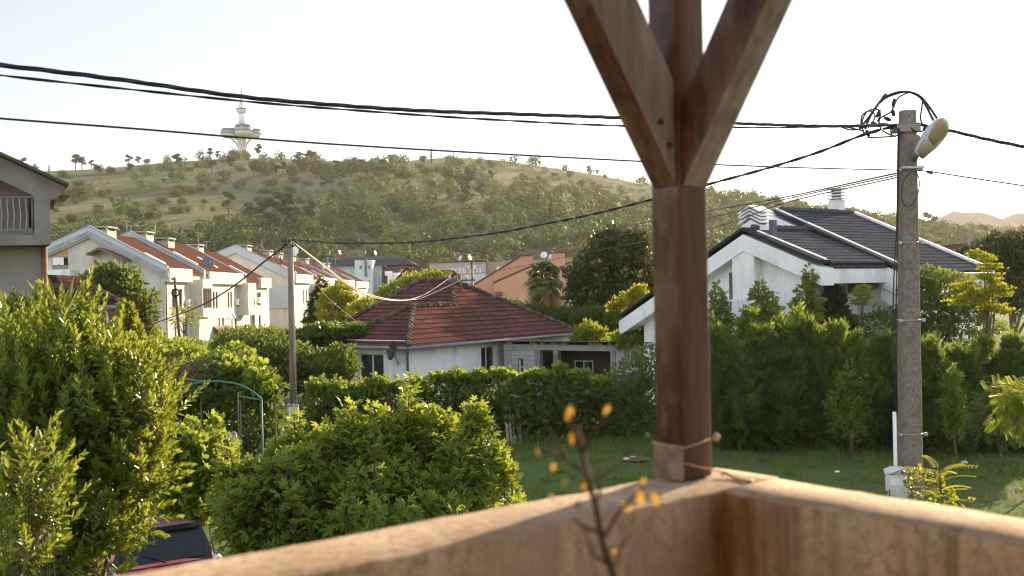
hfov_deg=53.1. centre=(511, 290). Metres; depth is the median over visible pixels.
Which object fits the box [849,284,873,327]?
acacia tree
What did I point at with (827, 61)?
sky
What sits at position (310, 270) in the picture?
terraced house
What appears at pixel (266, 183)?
bush
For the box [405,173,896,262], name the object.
overhead cable
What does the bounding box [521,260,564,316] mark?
palm tree
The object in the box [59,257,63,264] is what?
laundry cloth
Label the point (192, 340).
hedge
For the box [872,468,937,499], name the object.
creeper
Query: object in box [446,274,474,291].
roof mast
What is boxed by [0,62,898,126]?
overhead cable
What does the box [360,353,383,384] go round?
window
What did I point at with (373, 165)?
bush
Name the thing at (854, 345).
juniper tree
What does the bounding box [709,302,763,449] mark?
juniper tree
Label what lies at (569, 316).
juniper bush
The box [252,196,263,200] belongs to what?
bush
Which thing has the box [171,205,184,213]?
bush
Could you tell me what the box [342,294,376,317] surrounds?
shrub
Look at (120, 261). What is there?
window
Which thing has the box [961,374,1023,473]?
ash tree
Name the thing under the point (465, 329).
bungalow
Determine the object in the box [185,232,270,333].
terraced house
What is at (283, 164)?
pine tree
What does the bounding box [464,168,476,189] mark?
pine tree
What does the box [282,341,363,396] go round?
bush
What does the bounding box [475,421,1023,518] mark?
grass
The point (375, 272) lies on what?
apartment block
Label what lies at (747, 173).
overhead cable
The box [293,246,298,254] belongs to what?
satellite dish
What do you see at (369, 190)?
hillside scrub
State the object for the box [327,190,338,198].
bush
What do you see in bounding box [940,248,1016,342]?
acacia tree
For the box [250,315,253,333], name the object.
window
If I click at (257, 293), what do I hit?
window
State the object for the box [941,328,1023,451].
juniper tree
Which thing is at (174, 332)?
window
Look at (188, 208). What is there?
bush
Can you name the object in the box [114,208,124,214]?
bush
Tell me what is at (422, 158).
bush
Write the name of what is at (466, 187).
pine tree
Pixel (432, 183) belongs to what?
bush
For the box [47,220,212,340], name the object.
terraced house
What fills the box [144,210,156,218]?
bush
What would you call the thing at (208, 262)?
satellite dish
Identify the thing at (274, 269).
terraced house
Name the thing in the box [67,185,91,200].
bush
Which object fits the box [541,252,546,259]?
satellite dish
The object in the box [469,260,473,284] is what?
lamp post
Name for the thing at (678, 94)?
timber post
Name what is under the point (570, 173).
bush
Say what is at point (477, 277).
metal shed
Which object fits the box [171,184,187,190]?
bush
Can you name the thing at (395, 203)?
pine tree
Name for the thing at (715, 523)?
balcony parapet
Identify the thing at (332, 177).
bush
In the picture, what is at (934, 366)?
juniper tree
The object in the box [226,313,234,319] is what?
satellite dish
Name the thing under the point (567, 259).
brown house
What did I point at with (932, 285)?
olive tree
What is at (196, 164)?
pine tree
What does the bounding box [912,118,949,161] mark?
street lamp
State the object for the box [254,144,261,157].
pine tree
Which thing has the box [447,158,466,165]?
bush
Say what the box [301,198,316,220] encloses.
pine tree
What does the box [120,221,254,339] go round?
terraced house
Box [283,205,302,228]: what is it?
pine tree
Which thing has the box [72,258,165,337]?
loquat tree
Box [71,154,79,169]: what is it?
pine tree
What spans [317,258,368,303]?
terraced house
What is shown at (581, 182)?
bush
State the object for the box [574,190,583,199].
bush
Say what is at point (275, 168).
pine tree
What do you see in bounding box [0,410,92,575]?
laurel bush
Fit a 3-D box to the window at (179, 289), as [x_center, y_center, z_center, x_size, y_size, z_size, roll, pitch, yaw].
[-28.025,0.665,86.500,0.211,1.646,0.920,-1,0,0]
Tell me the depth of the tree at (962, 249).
65.82 m
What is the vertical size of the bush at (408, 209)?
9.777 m
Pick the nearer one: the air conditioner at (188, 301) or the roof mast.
the roof mast
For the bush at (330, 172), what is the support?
on the hill
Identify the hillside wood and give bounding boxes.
[33,147,1023,287]
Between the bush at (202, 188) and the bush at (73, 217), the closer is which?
the bush at (73, 217)
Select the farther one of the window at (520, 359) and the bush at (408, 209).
the bush at (408, 209)
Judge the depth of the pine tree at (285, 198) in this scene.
448.59 m
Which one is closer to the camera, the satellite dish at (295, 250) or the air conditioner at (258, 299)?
the air conditioner at (258, 299)
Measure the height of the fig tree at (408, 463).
4.006 m
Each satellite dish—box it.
[202,257,213,267]
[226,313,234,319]
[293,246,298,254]
[383,341,398,364]
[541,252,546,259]
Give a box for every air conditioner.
[186,299,192,306]
[235,299,240,304]
[256,297,260,302]
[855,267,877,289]
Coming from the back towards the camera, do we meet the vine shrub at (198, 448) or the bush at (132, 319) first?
the bush at (132, 319)
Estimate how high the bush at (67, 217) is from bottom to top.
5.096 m
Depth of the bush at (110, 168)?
755.45 m
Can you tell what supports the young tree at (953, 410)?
on the ground at (822, 473)
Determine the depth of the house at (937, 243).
130.00 m
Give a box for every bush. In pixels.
[0,263,210,575]
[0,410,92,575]
[57,169,67,177]
[58,217,67,225]
[65,213,71,222]
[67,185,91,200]
[69,215,78,221]
[71,179,87,186]
[91,204,105,209]
[96,190,107,196]
[105,165,116,173]
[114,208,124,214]
[114,298,149,346]
[124,203,143,220]
[132,200,142,207]
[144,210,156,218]
[153,196,173,203]
[168,171,174,177]
[168,188,181,196]
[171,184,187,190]
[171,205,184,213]
[176,196,187,204]
[183,206,193,212]
[186,187,195,193]
[196,184,206,192]
[207,325,311,396]
[210,323,282,351]
[227,150,243,162]
[231,183,240,188]
[234,166,246,171]
[251,156,271,175]
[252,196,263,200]
[259,187,273,193]
[260,179,271,185]
[264,158,276,173]
[268,178,278,185]
[268,319,373,401]
[280,184,296,192]
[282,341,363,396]
[285,162,297,175]
[285,169,301,175]
[287,175,300,182]
[289,154,313,172]
[293,194,304,202]
[294,152,303,158]
[307,156,326,174]
[318,162,334,171]
[319,169,336,176]
[324,174,335,183]
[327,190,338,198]
[335,161,353,175]
[342,156,362,174]
[360,159,385,174]
[376,162,398,177]
[378,172,391,178]
[395,170,412,177]
[397,203,426,222]
[413,163,425,168]
[418,167,434,175]
[419,155,427,162]
[424,167,433,174]
[425,179,436,187]
[433,166,447,173]
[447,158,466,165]
[455,170,471,187]
[455,191,470,201]
[474,187,489,195]
[475,157,482,164]
[486,159,498,166]
[501,292,572,309]
[522,299,620,341]
[566,171,574,177]
[568,317,611,341]
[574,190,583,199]
[575,179,587,187]
[602,342,655,438]
[607,327,643,351]
[934,230,951,238]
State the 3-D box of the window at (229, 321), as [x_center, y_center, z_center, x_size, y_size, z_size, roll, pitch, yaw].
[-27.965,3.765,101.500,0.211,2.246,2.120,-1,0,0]
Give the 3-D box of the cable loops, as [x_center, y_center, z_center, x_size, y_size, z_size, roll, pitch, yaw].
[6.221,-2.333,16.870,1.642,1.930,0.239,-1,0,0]
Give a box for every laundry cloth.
[53,257,57,264]
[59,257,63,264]
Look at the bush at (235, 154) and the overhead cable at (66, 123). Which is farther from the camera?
the bush at (235, 154)
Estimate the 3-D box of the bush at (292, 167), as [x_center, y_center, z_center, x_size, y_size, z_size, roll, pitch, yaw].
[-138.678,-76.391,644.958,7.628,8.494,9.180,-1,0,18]
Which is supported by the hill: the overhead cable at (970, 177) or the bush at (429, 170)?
the bush at (429, 170)
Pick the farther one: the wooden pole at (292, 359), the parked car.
the wooden pole at (292, 359)
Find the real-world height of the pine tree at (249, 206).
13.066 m
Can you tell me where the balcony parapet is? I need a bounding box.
[124,468,1023,575]
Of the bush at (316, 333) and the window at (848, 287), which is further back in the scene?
the bush at (316, 333)
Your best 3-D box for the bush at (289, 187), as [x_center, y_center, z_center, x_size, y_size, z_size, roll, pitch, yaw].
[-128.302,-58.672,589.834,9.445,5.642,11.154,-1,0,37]
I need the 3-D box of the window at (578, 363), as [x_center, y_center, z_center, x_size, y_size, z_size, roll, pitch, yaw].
[3.396,3.635,48.214,0.992,0.692,0.050,-1,0,32]
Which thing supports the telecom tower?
on the hill
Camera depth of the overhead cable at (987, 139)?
16.01 m
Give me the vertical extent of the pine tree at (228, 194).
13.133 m
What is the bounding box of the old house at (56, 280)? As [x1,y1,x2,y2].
[48,275,121,358]
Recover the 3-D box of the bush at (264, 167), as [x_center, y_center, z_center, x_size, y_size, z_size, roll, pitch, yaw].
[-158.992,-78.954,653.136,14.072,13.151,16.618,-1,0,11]
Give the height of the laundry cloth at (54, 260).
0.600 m
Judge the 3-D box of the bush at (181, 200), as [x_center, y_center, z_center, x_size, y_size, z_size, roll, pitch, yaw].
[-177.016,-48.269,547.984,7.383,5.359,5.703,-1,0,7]
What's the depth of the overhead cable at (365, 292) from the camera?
42.98 m
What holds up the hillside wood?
on the hill
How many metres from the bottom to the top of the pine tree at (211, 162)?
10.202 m
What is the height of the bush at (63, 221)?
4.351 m
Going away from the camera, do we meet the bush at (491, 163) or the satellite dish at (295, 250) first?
the satellite dish at (295, 250)
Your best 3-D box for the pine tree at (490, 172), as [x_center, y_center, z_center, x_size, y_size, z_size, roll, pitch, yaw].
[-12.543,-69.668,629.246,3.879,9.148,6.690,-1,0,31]
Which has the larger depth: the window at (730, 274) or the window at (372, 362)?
the window at (372, 362)
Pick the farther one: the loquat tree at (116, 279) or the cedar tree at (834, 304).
the loquat tree at (116, 279)
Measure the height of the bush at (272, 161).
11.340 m
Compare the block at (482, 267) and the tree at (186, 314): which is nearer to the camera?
the tree at (186, 314)
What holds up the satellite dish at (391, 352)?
attached to the bungalow
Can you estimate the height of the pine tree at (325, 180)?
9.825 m
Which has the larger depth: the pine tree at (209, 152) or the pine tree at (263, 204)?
the pine tree at (209, 152)
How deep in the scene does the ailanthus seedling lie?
15.19 m
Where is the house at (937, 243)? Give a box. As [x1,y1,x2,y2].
[920,237,940,244]
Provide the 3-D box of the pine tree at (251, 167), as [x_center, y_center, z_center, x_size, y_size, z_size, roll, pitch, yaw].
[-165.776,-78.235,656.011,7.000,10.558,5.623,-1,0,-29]
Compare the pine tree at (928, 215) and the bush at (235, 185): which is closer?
the pine tree at (928, 215)
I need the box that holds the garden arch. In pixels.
[183,379,263,454]
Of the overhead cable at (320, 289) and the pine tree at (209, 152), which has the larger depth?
the pine tree at (209, 152)
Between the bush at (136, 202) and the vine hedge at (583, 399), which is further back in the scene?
the bush at (136, 202)
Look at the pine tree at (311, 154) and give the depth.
665.51 m
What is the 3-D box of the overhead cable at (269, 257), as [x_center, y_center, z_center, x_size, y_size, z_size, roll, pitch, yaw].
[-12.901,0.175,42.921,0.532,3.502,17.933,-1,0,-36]
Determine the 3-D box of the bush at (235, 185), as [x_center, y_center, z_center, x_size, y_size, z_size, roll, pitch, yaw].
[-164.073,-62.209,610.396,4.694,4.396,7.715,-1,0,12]
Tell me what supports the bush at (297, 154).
on the hill
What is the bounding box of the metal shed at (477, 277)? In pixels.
[463,274,485,284]
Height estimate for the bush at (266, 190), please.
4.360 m
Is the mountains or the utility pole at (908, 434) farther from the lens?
the mountains
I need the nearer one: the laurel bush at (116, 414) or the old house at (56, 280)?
the laurel bush at (116, 414)
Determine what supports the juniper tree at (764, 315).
on the ground at (822, 473)
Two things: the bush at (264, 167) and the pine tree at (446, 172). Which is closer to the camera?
the pine tree at (446, 172)
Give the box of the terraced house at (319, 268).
[296,258,354,294]
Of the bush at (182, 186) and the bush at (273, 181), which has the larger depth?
the bush at (273, 181)
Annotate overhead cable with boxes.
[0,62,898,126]
[0,74,894,127]
[0,117,896,170]
[143,242,288,328]
[290,127,892,243]
[293,251,353,319]
[294,243,464,300]
[295,243,448,300]
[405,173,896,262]
[405,175,896,270]
[449,177,896,275]
[917,122,1023,147]
[918,170,1023,185]
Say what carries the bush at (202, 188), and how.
on the hill
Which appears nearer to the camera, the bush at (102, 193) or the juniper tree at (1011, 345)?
the juniper tree at (1011, 345)
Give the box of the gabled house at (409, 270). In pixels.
[394,267,454,288]
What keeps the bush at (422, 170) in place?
on the hill
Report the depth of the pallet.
33.42 m
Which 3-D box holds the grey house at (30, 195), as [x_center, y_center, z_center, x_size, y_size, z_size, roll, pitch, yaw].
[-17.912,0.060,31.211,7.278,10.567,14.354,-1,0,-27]
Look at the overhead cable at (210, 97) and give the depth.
10.75 m
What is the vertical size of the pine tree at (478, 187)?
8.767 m
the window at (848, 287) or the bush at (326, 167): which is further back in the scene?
the bush at (326, 167)
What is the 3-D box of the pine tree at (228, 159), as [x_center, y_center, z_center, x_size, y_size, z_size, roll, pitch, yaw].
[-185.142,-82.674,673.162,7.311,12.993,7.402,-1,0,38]
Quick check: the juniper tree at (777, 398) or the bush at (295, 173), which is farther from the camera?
the bush at (295, 173)
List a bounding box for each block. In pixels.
[321,256,418,303]
[428,259,507,277]
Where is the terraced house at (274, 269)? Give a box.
[217,239,323,331]
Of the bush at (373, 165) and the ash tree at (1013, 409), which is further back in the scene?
the bush at (373, 165)
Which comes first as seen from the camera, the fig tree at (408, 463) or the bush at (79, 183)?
the fig tree at (408, 463)
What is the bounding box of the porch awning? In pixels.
[213,325,232,330]
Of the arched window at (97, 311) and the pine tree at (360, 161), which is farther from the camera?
the pine tree at (360, 161)
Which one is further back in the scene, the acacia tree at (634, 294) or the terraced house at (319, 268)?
the terraced house at (319, 268)
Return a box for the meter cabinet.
[884,466,908,499]
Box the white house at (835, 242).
[618,188,994,404]
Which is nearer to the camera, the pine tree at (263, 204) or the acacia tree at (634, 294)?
the acacia tree at (634, 294)
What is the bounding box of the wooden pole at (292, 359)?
[279,233,298,428]
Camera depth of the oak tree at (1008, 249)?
51.48 m
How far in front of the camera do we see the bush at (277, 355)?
39.54 m
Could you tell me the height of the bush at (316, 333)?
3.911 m
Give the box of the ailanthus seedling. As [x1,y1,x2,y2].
[904,455,977,506]
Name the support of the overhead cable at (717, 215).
attached to the utility pole at (908, 434)
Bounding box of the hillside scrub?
[52,155,963,268]
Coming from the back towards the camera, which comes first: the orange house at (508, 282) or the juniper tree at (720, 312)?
the orange house at (508, 282)
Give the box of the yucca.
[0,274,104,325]
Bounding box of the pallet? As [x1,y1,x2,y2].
[504,414,520,443]
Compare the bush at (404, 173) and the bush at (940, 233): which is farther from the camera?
the bush at (404, 173)
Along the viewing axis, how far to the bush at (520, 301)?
61.80 m
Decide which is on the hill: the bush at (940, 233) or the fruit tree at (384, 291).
the bush at (940, 233)
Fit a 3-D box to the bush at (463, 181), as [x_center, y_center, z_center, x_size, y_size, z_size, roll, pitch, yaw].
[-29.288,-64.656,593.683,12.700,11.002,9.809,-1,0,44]
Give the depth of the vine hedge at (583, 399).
33.93 m
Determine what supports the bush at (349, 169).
on the hill
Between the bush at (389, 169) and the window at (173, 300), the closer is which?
the window at (173, 300)
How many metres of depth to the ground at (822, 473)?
27.86 m
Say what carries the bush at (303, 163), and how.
on the hill
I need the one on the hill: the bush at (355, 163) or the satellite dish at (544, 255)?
the bush at (355, 163)
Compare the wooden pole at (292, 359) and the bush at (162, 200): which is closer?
the wooden pole at (292, 359)
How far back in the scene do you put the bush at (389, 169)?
633.62 m
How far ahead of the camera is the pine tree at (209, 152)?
844.77 m
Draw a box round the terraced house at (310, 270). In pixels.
[274,250,337,303]
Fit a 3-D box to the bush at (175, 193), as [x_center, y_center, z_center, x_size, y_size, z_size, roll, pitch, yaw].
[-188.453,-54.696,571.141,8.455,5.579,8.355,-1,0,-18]
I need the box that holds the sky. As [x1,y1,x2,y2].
[0,0,1023,220]
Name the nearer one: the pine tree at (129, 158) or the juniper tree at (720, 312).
the juniper tree at (720, 312)
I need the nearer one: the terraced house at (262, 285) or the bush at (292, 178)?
the terraced house at (262, 285)
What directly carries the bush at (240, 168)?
on the hill
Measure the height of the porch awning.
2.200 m
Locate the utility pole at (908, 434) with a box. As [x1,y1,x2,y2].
[892,110,927,500]
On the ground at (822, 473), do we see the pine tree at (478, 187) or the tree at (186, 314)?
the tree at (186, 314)
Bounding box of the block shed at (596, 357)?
[497,340,652,402]
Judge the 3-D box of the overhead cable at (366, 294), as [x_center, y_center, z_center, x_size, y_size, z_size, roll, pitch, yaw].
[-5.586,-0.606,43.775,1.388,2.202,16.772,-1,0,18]
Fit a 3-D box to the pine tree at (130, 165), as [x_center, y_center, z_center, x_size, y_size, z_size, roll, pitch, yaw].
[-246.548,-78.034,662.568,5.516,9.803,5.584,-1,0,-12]
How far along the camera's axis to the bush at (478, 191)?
548.20 m
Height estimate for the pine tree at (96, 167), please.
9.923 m
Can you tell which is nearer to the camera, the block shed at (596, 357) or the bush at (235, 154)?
the block shed at (596, 357)
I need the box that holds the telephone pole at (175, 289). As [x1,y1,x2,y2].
[171,277,180,337]
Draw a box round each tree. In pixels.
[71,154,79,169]
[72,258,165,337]
[76,155,86,169]
[93,164,102,176]
[124,155,132,163]
[126,163,134,176]
[167,303,202,337]
[171,153,182,170]
[194,162,200,171]
[199,372,527,557]
[206,148,212,158]
[208,159,216,172]
[221,190,235,214]
[225,155,235,172]
[239,201,256,221]
[247,161,255,175]
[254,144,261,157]
[255,196,277,236]
[271,164,280,178]
[272,190,296,230]
[280,161,286,174]
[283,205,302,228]
[300,274,334,324]
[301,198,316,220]
[304,150,315,159]
[313,279,361,328]
[320,176,329,191]
[336,167,345,180]
[357,159,366,174]
[372,268,451,301]
[389,197,402,220]
[441,167,455,190]
[460,182,470,201]
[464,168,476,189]
[475,183,485,198]
[488,170,494,178]
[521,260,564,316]
[547,196,554,220]
[559,220,653,322]
[605,282,649,320]
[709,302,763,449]
[721,315,815,451]
[768,298,837,447]
[811,317,897,450]
[815,283,858,332]
[820,359,879,454]
[847,262,1019,349]
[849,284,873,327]
[864,332,897,446]
[889,327,993,455]
[921,212,937,227]
[936,360,971,460]
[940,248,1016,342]
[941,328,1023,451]
[953,243,973,277]
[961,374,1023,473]
[963,225,1023,333]
[978,223,990,231]
[980,346,1023,452]
[983,375,1023,443]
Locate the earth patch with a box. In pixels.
[622,456,650,460]
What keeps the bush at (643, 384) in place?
on the ground at (822, 473)
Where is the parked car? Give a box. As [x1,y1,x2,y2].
[68,510,221,575]
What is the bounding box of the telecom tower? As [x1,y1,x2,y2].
[220,85,261,158]
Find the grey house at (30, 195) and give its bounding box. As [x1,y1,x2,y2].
[0,152,69,298]
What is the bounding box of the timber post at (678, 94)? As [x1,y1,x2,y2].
[564,0,791,482]
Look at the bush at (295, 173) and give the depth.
644.33 m
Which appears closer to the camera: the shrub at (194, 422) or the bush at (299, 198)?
the shrub at (194, 422)
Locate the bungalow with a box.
[328,276,573,404]
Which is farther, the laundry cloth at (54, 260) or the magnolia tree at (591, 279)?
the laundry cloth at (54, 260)
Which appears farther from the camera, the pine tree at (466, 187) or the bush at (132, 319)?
the pine tree at (466, 187)
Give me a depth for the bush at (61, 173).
715.33 m
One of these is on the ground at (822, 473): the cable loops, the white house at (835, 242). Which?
the white house at (835, 242)
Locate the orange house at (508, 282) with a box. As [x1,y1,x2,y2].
[473,252,600,306]
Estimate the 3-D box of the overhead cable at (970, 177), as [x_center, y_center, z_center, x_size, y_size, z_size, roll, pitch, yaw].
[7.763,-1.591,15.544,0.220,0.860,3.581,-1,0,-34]
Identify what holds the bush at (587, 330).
on the ground at (822, 473)
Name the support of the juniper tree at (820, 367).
on the ground at (822, 473)
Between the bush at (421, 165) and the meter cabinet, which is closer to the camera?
the meter cabinet
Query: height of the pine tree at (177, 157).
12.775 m
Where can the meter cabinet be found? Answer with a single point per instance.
(895, 486)
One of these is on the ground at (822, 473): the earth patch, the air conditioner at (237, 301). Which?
the earth patch
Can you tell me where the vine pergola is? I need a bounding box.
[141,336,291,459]
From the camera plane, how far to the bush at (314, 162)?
644.12 m
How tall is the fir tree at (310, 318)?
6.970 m
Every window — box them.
[96,309,106,326]
[119,255,131,269]
[172,289,174,308]
[172,321,175,336]
[179,289,180,307]
[227,317,231,326]
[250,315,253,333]
[256,292,261,306]
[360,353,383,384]
[481,346,493,370]
[519,358,522,372]
[574,360,593,373]
[729,272,732,309]
[835,268,856,294]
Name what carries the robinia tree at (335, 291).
on the ground at (822, 473)
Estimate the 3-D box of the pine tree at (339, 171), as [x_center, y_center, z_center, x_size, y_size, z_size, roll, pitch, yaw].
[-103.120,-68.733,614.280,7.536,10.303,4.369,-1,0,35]
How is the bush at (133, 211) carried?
on the hill
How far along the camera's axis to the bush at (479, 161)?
754.74 m
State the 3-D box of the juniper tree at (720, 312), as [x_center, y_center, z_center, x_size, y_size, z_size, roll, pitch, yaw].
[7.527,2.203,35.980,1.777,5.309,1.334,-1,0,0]
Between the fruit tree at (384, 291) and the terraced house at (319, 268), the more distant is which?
the terraced house at (319, 268)
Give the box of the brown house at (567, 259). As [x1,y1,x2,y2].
[508,256,575,262]
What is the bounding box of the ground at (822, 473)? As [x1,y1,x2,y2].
[2,297,1023,560]
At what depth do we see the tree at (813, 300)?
35.82 m
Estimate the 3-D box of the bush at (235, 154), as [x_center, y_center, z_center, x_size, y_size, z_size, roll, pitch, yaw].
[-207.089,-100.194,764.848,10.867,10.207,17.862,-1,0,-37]
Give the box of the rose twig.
[536,405,658,575]
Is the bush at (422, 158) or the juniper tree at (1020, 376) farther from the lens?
the bush at (422, 158)
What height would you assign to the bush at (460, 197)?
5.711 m
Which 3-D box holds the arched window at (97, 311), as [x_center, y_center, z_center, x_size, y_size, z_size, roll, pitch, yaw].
[-18.744,1.472,46.315,0.840,1.420,0.030,-1,0,0]
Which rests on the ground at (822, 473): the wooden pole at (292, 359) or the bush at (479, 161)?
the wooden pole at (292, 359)
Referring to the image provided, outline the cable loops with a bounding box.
[842,90,937,206]
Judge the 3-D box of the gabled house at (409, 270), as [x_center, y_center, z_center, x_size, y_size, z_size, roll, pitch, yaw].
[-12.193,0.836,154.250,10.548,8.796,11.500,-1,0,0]
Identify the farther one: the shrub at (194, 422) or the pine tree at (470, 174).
the pine tree at (470, 174)
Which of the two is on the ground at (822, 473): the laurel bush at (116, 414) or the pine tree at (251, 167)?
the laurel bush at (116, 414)
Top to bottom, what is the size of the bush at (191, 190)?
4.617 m
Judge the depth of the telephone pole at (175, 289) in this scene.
65.92 m
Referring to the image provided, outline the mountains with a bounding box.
[936,211,1023,228]
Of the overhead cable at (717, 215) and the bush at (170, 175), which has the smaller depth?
the overhead cable at (717, 215)
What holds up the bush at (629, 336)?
on the ground at (822, 473)
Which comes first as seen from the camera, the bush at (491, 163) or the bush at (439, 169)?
the bush at (439, 169)
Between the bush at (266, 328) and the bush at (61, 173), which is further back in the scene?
the bush at (61, 173)
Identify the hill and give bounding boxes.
[44,158,977,268]
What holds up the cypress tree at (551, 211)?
on the hill
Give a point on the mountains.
(1016, 220)
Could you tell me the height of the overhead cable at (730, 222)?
0.850 m
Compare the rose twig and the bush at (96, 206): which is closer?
the rose twig
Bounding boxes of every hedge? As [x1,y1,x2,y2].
[149,334,212,366]
[299,360,647,441]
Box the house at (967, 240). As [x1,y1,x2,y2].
[942,237,977,325]
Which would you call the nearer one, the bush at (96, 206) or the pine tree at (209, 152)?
the bush at (96, 206)
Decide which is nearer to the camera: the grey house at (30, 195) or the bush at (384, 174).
the grey house at (30, 195)
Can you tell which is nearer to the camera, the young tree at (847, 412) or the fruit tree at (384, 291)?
the young tree at (847, 412)
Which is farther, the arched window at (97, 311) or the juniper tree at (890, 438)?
the arched window at (97, 311)
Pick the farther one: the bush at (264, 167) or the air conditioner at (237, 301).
the bush at (264, 167)
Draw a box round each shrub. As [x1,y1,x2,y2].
[150,422,240,527]
[151,409,241,552]
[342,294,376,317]

